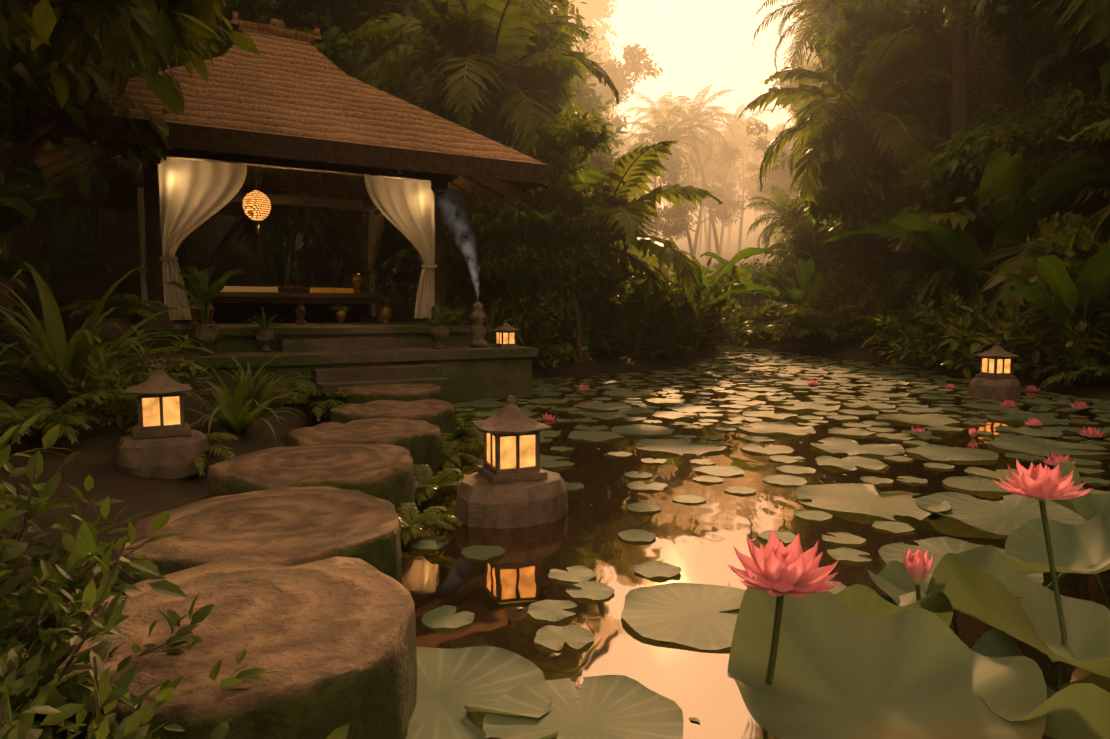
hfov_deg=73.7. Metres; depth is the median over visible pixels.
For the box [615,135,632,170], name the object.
tree
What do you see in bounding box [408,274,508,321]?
plant
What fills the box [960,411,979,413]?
lotus pad
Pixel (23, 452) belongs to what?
bank plant
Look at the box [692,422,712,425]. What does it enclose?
lotus pad
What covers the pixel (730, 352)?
lotus pad
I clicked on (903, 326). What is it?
fern
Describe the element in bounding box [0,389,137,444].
bank plant
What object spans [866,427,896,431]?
lotus pad
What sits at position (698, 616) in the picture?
lotus pad
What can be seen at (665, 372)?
lotus pad
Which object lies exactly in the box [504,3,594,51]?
tree
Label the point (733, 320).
fern
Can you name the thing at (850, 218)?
tall banana
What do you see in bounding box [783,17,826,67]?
tree
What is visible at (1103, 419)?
lotus pad
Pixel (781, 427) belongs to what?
lotus pad
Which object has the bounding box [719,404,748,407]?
lotus pad
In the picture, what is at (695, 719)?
floating leaves
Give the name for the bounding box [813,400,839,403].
lotus pad
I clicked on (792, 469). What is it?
lotus pad
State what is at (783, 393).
lotus pad
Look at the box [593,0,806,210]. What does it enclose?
sky
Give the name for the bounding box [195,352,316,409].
strap plant
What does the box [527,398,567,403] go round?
lotus pad
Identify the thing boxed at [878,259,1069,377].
bush
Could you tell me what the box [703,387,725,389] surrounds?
lotus pad
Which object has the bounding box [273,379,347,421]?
fern by stones
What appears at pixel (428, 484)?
fern
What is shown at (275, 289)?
pavilion cushions
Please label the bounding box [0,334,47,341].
strap plant
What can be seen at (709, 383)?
lotus pad
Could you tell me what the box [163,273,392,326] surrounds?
pavilion pots
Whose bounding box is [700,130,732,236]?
tree
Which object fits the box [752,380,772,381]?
lotus pad
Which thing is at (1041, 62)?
palm frond
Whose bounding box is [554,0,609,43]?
tree
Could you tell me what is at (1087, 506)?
raised lotus leaf
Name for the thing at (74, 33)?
overhang tree
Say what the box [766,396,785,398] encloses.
lotus pad
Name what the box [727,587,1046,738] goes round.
raised lotus leaf
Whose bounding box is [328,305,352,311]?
pot plant
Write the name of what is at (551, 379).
lotus pad
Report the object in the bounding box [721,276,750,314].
banana plant
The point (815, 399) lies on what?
lotus pad
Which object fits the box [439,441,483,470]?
fern
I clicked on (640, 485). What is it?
lotus pad
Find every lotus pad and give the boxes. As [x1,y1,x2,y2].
[405,645,551,738]
[408,536,448,548]
[422,605,473,627]
[452,399,506,406]
[455,408,473,410]
[461,545,504,559]
[467,459,483,464]
[472,408,537,416]
[483,675,683,738]
[525,405,541,406]
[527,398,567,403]
[528,600,576,621]
[532,377,563,380]
[532,380,554,384]
[532,387,555,390]
[532,390,560,395]
[534,624,593,650]
[537,385,558,387]
[540,406,555,407]
[540,430,560,437]
[540,438,552,441]
[540,455,574,466]
[548,565,596,581]
[550,407,579,411]
[550,446,573,450]
[555,388,572,390]
[555,418,573,421]
[563,397,582,400]
[565,581,614,599]
[566,394,584,396]
[566,482,583,489]
[567,431,623,441]
[569,411,584,413]
[574,402,630,409]
[574,417,597,421]
[574,425,607,430]
[584,412,626,419]
[591,397,611,399]
[596,386,618,388]
[598,380,623,383]
[602,389,657,397]
[607,451,631,455]
[611,424,673,434]
[616,373,644,375]
[618,408,654,413]
[618,529,655,541]
[620,379,642,381]
[621,400,641,402]
[621,583,745,649]
[622,382,648,385]
[623,416,646,420]
[624,471,652,477]
[626,481,667,489]
[627,502,661,511]
[634,561,680,577]
[636,439,725,455]
[639,405,659,408]
[641,458,667,462]
[642,420,661,422]
[646,398,685,402]
[647,386,677,389]
[648,375,666,376]
[651,411,696,418]
[652,370,686,373]
[656,392,674,393]
[662,394,682,396]
[663,390,681,391]
[665,404,724,412]
[672,422,690,424]
[672,494,706,502]
[674,434,696,438]
[682,375,700,376]
[683,389,701,390]
[684,425,702,428]
[686,363,710,365]
[690,459,714,464]
[691,401,710,403]
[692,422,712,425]
[693,392,712,394]
[693,475,723,481]
[694,378,716,380]
[694,396,709,398]
[694,466,743,475]
[698,419,717,421]
[699,359,720,360]
[699,412,723,416]
[700,382,720,383]
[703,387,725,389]
[704,371,735,373]
[704,435,724,439]
[705,365,735,367]
[714,360,745,362]
[715,390,737,392]
[715,427,735,430]
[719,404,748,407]
[722,351,750,353]
[723,421,741,423]
[724,397,749,400]
[724,486,755,493]
[726,410,742,412]
[727,375,761,377]
[728,416,761,421]
[730,400,765,405]
[735,391,773,395]
[737,367,767,369]
[739,421,815,434]
[740,444,793,453]
[742,411,797,418]
[743,436,774,441]
[745,349,769,350]
[748,387,784,391]
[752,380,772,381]
[753,357,778,359]
[753,362,790,364]
[756,407,773,409]
[758,530,795,542]
[762,475,806,484]
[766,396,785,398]
[768,359,803,362]
[769,455,803,462]
[773,392,791,394]
[775,380,820,385]
[775,402,839,410]
[776,465,815,473]
[782,377,800,378]
[783,367,823,370]
[788,385,817,388]
[791,363,827,365]
[794,510,831,520]
[796,483,950,520]
[797,373,818,375]
[797,416,822,419]
[797,422,818,425]
[802,377,822,378]
[805,371,827,372]
[806,395,825,397]
[808,420,827,422]
[810,389,834,391]
[810,437,904,454]
[813,398,829,400]
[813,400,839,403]
[813,412,836,414]
[815,455,889,469]
[818,379,849,382]
[819,393,839,395]
[822,370,849,372]
[822,532,865,543]
[823,374,865,377]
[827,414,858,419]
[827,547,871,561]
[827,581,846,592]
[828,427,875,435]
[830,367,860,369]
[835,390,855,392]
[835,396,855,398]
[838,409,878,414]
[839,383,867,386]
[842,401,894,408]
[842,423,871,426]
[843,362,871,364]
[857,370,901,373]
[857,396,888,399]
[860,421,889,424]
[860,476,892,483]
[861,387,892,390]
[861,391,908,396]
[862,378,881,379]
[863,366,883,368]
[866,375,915,378]
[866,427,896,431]
[868,381,909,384]
[872,385,895,387]
[872,521,914,532]
[876,414,959,424]
[876,433,913,439]
[878,537,1043,583]
[880,409,898,411]
[882,364,917,367]
[884,456,912,460]
[896,405,942,412]
[896,476,926,482]
[897,369,941,373]
[897,400,920,401]
[897,404,928,407]
[901,430,931,434]
[903,440,928,444]
[905,444,998,460]
[907,388,945,392]
[908,379,928,380]
[910,382,930,383]
[914,384,945,387]
[915,492,1086,534]
[918,435,942,438]
[919,395,954,398]
[923,463,953,468]
[926,425,963,430]
[930,376,950,377]
[931,404,954,406]
[934,407,964,411]
[939,383,968,386]
[939,394,959,396]
[942,476,1008,491]
[944,414,961,416]
[945,378,971,381]
[946,386,967,389]
[955,390,967,394]
[958,418,986,421]
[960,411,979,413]
[961,403,1019,409]
[964,421,986,424]
[964,467,1018,480]
[973,399,995,401]
[978,411,998,413]
[978,431,993,434]
[986,412,1068,424]
[988,436,1109,455]
[993,401,1023,404]
[994,425,1064,436]
[997,433,1030,437]
[999,409,1032,412]
[1005,453,1045,460]
[1020,398,1073,404]
[1021,396,1038,398]
[1029,408,1049,410]
[1037,405,1054,407]
[1039,392,1059,394]
[1049,394,1077,397]
[1056,409,1075,411]
[1057,427,1109,433]
[1061,436,1088,439]
[1068,414,1087,417]
[1068,457,1101,464]
[1069,420,1098,424]
[1072,398,1100,400]
[1077,467,1104,473]
[1080,477,1109,483]
[1082,440,1109,443]
[1085,489,1109,493]
[1088,405,1109,409]
[1090,410,1109,412]
[1092,401,1109,403]
[1094,417,1109,421]
[1095,413,1109,417]
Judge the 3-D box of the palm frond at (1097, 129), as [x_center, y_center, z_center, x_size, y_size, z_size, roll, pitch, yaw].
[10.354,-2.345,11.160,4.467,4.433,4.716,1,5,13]
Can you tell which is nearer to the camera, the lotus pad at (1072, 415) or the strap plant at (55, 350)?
the strap plant at (55, 350)
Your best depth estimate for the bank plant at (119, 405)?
6.23 m
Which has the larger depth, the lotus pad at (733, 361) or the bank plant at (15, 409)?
the lotus pad at (733, 361)
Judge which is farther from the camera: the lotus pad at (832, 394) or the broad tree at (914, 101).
the broad tree at (914, 101)
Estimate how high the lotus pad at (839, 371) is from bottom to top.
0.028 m
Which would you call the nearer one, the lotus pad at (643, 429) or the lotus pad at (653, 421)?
the lotus pad at (643, 429)
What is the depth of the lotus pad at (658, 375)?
14.88 m
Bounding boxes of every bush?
[0,413,284,738]
[0,588,348,738]
[0,644,184,738]
[507,283,630,355]
[570,281,673,357]
[585,245,661,337]
[615,259,763,347]
[667,257,783,355]
[743,258,843,332]
[769,267,902,342]
[773,269,830,310]
[800,295,855,343]
[826,266,925,343]
[867,266,1040,370]
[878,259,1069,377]
[881,289,1017,371]
[934,213,1109,381]
[940,265,1109,384]
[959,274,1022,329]
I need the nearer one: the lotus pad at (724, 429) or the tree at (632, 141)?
the lotus pad at (724, 429)
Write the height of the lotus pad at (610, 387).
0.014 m
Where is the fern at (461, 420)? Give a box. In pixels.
[455,412,481,427]
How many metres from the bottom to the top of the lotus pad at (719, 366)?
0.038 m
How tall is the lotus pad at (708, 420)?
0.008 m
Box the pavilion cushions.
[220,286,353,292]
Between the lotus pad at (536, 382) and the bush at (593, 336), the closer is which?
the lotus pad at (536, 382)
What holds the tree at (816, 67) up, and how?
on the ground
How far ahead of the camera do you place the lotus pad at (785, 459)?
6.62 m
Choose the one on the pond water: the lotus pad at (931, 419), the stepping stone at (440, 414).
the lotus pad at (931, 419)
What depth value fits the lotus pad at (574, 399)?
11.04 m
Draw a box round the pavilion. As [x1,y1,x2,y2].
[0,11,549,416]
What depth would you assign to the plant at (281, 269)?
17.36 m
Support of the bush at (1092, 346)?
on the ground
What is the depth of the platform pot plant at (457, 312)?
12.44 m
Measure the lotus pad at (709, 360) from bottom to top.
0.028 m
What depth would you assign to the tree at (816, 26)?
24.03 m
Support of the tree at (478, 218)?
on the ground
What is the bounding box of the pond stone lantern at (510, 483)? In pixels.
[455,395,567,528]
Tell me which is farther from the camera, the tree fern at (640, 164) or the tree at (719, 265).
the tree at (719, 265)
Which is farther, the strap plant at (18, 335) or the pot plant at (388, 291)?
the pot plant at (388, 291)
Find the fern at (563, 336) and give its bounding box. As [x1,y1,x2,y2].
[520,315,592,361]
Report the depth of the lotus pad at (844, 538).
4.32 m
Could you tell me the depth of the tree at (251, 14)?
18.81 m
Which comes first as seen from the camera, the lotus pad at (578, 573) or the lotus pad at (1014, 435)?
the lotus pad at (578, 573)
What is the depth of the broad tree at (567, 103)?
18.28 m
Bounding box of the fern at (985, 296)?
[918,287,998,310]
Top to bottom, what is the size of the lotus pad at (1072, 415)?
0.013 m
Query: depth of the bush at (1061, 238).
12.47 m
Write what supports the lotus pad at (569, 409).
on the pond water
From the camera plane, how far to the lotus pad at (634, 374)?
15.15 m
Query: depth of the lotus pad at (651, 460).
6.53 m
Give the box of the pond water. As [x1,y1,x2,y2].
[13,343,1109,738]
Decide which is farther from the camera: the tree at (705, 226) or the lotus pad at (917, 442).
the tree at (705, 226)
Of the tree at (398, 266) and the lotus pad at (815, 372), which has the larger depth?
the tree at (398, 266)
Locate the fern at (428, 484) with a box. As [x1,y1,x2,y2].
[413,463,468,505]
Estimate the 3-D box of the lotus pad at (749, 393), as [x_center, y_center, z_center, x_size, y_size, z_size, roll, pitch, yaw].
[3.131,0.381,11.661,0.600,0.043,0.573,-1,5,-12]
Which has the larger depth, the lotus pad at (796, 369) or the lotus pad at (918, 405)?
the lotus pad at (796, 369)
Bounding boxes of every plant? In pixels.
[0,107,36,218]
[0,260,92,320]
[0,261,218,404]
[0,277,23,342]
[0,316,18,344]
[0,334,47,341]
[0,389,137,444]
[0,392,35,427]
[0,394,77,461]
[0,494,47,508]
[4,135,76,249]
[4,166,107,193]
[8,108,63,245]
[45,324,209,430]
[59,293,169,321]
[131,353,329,440]
[142,265,196,285]
[158,269,245,324]
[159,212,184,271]
[160,165,336,287]
[182,264,218,298]
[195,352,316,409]
[238,307,288,329]
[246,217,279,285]
[248,217,298,291]
[248,223,416,306]
[308,212,413,318]
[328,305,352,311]
[340,264,376,276]
[368,283,395,306]
[375,224,552,322]
[390,269,449,309]
[391,226,564,300]
[394,252,540,301]
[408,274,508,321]
[411,302,466,325]
[415,297,550,343]
[442,307,487,323]
[447,263,544,343]
[481,294,567,340]
[484,287,595,370]
[526,227,657,360]
[605,279,682,355]
[621,277,722,328]
[627,284,708,341]
[637,247,779,352]
[700,252,772,330]
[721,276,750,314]
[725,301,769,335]
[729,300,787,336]
[758,254,796,275]
[977,245,1109,385]
[1032,245,1086,277]
[1035,208,1109,249]
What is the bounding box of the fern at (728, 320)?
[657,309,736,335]
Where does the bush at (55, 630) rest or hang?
on the ground
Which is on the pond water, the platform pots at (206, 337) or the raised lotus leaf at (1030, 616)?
the raised lotus leaf at (1030, 616)
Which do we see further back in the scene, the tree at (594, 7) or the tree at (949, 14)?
the tree at (594, 7)
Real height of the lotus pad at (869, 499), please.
0.047 m
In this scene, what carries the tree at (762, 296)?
on the ground
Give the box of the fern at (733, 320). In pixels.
[721,308,749,330]
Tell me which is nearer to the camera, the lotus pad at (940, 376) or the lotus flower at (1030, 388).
the lotus flower at (1030, 388)
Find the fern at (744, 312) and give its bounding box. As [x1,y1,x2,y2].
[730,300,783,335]
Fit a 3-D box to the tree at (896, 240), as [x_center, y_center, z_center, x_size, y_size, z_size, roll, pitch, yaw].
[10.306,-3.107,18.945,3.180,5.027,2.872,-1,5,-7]
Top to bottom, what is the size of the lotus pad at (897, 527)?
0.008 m
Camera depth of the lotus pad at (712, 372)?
15.63 m
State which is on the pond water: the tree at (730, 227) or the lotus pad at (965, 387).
the lotus pad at (965, 387)
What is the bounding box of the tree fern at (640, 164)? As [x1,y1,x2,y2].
[526,141,722,355]
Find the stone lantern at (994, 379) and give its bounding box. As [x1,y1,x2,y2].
[967,342,1020,399]
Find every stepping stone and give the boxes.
[19,556,416,738]
[113,486,401,585]
[208,443,414,512]
[287,418,443,476]
[330,399,456,446]
[336,384,441,404]
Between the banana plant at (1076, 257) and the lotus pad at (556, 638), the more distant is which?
the banana plant at (1076, 257)
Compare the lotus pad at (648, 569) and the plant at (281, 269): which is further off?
the plant at (281, 269)
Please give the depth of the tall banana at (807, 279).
23.62 m
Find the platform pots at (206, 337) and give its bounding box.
[26,318,469,357]
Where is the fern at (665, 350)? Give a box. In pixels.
[641,341,695,359]
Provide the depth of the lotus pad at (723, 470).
6.13 m
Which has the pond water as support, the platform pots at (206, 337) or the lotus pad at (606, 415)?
the lotus pad at (606, 415)
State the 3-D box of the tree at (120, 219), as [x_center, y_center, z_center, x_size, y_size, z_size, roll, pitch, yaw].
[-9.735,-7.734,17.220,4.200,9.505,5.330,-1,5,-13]
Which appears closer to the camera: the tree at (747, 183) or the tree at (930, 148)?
the tree at (930, 148)
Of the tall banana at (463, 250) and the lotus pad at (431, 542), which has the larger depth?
the tall banana at (463, 250)
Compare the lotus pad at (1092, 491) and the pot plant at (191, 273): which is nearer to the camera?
the lotus pad at (1092, 491)
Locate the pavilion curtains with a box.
[137,157,436,319]
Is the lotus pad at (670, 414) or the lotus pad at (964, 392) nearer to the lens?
the lotus pad at (670, 414)
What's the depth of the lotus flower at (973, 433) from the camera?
7.70 m
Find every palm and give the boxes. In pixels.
[611,114,641,160]
[622,92,693,190]
[623,104,710,260]
[644,85,745,280]
[699,104,775,256]
[743,186,802,257]
[752,0,914,286]
[778,80,841,162]
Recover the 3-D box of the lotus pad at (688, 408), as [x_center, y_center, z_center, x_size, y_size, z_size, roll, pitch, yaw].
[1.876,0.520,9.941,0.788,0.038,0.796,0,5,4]
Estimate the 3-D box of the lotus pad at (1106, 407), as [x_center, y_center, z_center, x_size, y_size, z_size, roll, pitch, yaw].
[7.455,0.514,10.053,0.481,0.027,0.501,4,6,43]
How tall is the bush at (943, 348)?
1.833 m
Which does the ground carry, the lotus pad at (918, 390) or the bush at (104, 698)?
the bush at (104, 698)
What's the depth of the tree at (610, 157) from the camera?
30.68 m
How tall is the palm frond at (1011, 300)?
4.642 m
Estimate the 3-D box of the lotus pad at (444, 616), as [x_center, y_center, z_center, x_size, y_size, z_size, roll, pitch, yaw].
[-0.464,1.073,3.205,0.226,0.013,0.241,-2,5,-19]
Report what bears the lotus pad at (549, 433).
on the pond water
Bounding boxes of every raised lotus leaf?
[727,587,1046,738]
[828,584,952,625]
[868,545,1020,638]
[926,553,1109,682]
[971,628,1109,738]
[1003,512,1109,609]
[1047,462,1109,588]
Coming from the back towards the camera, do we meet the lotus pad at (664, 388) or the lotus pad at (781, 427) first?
the lotus pad at (664, 388)
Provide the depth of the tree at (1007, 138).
13.43 m
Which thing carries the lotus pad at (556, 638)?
on the pond water
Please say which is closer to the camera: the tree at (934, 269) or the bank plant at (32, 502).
the bank plant at (32, 502)
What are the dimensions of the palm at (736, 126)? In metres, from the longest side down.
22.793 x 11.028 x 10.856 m
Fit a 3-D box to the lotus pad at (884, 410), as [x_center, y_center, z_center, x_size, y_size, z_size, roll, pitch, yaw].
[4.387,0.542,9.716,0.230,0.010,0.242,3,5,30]
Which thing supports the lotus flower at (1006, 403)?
on the pond water
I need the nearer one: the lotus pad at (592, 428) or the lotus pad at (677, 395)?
the lotus pad at (592, 428)
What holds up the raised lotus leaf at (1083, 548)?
on the pond water
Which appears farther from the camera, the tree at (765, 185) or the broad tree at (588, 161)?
the tree at (765, 185)
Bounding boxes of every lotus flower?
[539,412,557,420]
[578,385,590,394]
[727,529,839,738]
[807,380,819,384]
[903,548,932,600]
[911,426,929,432]
[944,383,955,388]
[968,428,977,437]
[993,458,1091,738]
[1000,400,1017,406]
[1024,385,1038,390]
[1024,417,1042,426]
[1042,453,1075,465]
[1071,400,1088,411]
[1077,427,1105,438]
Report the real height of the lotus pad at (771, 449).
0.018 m
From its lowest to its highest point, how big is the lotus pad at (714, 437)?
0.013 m
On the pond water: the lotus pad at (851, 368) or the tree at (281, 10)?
the lotus pad at (851, 368)
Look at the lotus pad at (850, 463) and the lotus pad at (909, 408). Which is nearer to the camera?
the lotus pad at (850, 463)
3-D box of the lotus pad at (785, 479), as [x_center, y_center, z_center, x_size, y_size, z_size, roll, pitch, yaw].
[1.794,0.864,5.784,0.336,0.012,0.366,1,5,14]
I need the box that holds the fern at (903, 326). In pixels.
[849,307,945,346]
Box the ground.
[0,68,1109,619]
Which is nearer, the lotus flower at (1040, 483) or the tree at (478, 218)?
the lotus flower at (1040, 483)
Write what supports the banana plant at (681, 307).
on the ground
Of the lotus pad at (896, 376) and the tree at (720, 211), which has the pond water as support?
the lotus pad at (896, 376)
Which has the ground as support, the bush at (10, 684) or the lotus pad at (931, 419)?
the bush at (10, 684)
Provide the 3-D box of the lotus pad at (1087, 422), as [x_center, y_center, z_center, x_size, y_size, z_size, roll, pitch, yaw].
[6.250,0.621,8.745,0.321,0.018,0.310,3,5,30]
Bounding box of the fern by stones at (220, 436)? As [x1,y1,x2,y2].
[126,425,238,475]
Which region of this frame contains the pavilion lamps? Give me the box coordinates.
[242,166,270,233]
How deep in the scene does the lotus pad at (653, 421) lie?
8.82 m
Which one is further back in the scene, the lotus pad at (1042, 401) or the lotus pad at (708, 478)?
the lotus pad at (1042, 401)
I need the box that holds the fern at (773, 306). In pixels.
[766,304,834,324]
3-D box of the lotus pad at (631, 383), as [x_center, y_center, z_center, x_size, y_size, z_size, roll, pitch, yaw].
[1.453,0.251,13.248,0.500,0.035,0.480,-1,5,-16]
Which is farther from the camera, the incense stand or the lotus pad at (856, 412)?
the incense stand
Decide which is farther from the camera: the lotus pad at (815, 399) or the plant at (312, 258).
the plant at (312, 258)
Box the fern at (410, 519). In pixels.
[397,502,462,545]
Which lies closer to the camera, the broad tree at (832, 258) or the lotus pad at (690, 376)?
the lotus pad at (690, 376)
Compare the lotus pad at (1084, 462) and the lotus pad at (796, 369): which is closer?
the lotus pad at (1084, 462)
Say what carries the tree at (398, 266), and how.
on the ground
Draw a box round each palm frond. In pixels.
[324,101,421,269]
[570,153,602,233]
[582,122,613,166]
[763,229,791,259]
[771,69,907,176]
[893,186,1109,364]
[973,0,1109,62]
[979,30,1109,138]
[1067,119,1109,254]
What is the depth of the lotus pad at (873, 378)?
14.27 m
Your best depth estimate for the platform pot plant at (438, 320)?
10.93 m
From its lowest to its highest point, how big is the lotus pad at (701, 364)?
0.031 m
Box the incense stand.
[469,301,487,347]
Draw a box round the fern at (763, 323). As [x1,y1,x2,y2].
[739,301,788,332]
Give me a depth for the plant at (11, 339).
9.30 m
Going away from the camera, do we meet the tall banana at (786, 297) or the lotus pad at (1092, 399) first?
the lotus pad at (1092, 399)
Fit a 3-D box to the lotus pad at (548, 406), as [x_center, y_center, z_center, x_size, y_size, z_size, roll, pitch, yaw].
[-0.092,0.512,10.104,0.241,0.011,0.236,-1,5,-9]
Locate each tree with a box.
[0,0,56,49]
[0,0,259,176]
[0,0,274,114]
[0,1,142,350]
[22,162,48,216]
[77,1,235,230]
[204,5,268,225]
[207,0,345,272]
[216,0,405,287]
[235,216,249,234]
[255,0,437,81]
[292,0,520,309]
[335,3,508,293]
[345,0,620,168]
[389,0,612,151]
[396,0,586,235]
[430,8,580,129]
[445,106,614,328]
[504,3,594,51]
[529,196,629,361]
[550,0,618,62]
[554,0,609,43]
[554,162,630,351]
[561,1,569,174]
[570,46,626,149]
[572,25,662,155]
[572,36,615,117]
[581,154,594,168]
[585,144,620,169]
[590,18,617,57]
[598,85,618,114]
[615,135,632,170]
[626,136,698,255]
[627,135,648,192]
[649,135,708,248]
[657,138,745,256]
[657,142,671,233]
[661,264,672,276]
[679,147,727,261]
[681,139,743,275]
[684,140,737,258]
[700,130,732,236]
[705,137,750,241]
[710,133,738,243]
[710,138,739,249]
[710,259,727,274]
[714,133,770,265]
[726,145,764,251]
[734,130,747,223]
[736,256,771,306]
[738,25,994,299]
[738,134,773,238]
[744,133,796,214]
[745,258,780,306]
[746,57,824,197]
[755,140,799,244]
[757,131,779,219]
[766,124,804,220]
[768,78,818,194]
[770,205,854,287]
[771,16,828,87]
[771,261,795,283]
[773,107,799,130]
[775,194,811,274]
[779,201,823,260]
[781,29,818,64]
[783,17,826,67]
[784,148,842,221]
[789,0,991,281]
[791,0,944,87]
[792,1,821,66]
[793,0,1022,333]
[794,214,860,293]
[816,206,906,334]
[825,0,986,22]
[828,0,975,312]
[851,203,908,283]
[855,92,949,241]
[886,197,989,285]
[887,89,1057,319]
[887,174,1024,317]
[889,137,943,267]
[898,20,1043,194]
[917,0,1109,311]
[925,0,937,304]
[973,82,1109,269]
[999,79,1109,253]
[1015,0,1109,108]
[1024,61,1109,181]
[1029,78,1100,158]
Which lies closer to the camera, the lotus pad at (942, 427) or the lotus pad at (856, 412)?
the lotus pad at (942, 427)
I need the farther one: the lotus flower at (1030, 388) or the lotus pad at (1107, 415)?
the lotus flower at (1030, 388)
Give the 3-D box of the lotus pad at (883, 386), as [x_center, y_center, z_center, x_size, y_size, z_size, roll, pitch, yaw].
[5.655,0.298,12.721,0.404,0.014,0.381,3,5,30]
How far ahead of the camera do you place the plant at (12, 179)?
11.57 m
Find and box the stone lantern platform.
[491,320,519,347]
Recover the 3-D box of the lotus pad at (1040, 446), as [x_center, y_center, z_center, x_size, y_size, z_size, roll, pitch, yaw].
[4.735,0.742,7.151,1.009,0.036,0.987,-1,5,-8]
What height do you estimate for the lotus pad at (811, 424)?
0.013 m
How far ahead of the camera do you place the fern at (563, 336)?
15.76 m
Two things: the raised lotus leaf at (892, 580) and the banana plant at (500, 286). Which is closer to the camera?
the raised lotus leaf at (892, 580)
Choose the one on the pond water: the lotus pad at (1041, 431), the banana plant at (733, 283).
the lotus pad at (1041, 431)
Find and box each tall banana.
[373,173,599,321]
[462,120,625,319]
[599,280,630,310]
[620,283,683,345]
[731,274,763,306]
[743,274,796,303]
[744,246,798,258]
[755,257,836,338]
[769,242,791,247]
[812,170,919,251]
[823,147,1109,351]
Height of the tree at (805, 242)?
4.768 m
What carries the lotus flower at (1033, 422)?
on the pond water
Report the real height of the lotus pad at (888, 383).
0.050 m
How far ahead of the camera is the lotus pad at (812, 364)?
17.93 m
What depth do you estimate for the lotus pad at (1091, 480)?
5.78 m
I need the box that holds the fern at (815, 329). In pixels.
[761,302,873,345]
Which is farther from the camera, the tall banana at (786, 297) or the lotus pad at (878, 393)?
the tall banana at (786, 297)
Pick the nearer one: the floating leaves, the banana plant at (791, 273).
the floating leaves
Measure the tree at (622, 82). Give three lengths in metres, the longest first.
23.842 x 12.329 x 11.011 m
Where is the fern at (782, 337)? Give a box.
[763,331,803,340]
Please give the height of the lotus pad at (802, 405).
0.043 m
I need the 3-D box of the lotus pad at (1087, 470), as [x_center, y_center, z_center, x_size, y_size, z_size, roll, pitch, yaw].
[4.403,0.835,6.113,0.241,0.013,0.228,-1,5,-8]
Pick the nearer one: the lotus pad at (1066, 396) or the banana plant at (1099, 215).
the lotus pad at (1066, 396)
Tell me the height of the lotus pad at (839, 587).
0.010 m
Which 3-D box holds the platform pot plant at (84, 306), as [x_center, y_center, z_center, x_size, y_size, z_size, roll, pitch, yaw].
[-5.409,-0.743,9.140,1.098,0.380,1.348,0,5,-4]
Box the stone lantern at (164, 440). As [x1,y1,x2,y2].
[117,362,208,478]
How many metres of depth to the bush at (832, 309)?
22.93 m
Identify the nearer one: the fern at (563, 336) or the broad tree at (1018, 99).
the fern at (563, 336)
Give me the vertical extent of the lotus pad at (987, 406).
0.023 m
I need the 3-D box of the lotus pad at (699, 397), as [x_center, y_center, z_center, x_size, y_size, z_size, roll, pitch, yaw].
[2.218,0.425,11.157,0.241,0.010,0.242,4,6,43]
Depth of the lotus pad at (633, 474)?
5.97 m
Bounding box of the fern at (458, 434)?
[440,425,483,445]
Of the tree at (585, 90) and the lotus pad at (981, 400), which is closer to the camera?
the lotus pad at (981, 400)
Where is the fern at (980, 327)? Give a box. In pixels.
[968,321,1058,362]
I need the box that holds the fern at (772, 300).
[756,286,835,304]
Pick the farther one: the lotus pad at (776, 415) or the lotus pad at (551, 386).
the lotus pad at (551, 386)
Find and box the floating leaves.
[472,353,1058,722]
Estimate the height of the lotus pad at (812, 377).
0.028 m
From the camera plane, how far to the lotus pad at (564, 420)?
8.90 m
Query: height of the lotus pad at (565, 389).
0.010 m
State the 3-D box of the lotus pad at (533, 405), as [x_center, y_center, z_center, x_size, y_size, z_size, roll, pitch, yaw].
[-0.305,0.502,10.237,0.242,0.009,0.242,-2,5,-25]
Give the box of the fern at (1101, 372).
[1040,358,1109,387]
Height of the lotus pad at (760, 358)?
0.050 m
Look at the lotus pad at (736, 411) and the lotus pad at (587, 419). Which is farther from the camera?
the lotus pad at (736, 411)
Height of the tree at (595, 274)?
3.600 m
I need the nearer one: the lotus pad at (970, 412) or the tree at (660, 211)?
the lotus pad at (970, 412)
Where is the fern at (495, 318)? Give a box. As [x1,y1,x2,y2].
[412,307,520,328]
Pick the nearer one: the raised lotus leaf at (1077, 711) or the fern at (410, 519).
the raised lotus leaf at (1077, 711)
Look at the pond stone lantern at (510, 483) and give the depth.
4.68 m
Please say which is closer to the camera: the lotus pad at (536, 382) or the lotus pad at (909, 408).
the lotus pad at (909, 408)
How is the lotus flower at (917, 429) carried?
on the pond water
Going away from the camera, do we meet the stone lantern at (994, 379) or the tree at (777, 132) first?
the stone lantern at (994, 379)
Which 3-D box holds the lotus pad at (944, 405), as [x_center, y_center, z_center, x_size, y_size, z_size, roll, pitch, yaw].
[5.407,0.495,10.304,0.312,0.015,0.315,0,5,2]
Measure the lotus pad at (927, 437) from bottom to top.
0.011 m
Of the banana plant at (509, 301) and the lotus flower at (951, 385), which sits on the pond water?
the lotus flower at (951, 385)

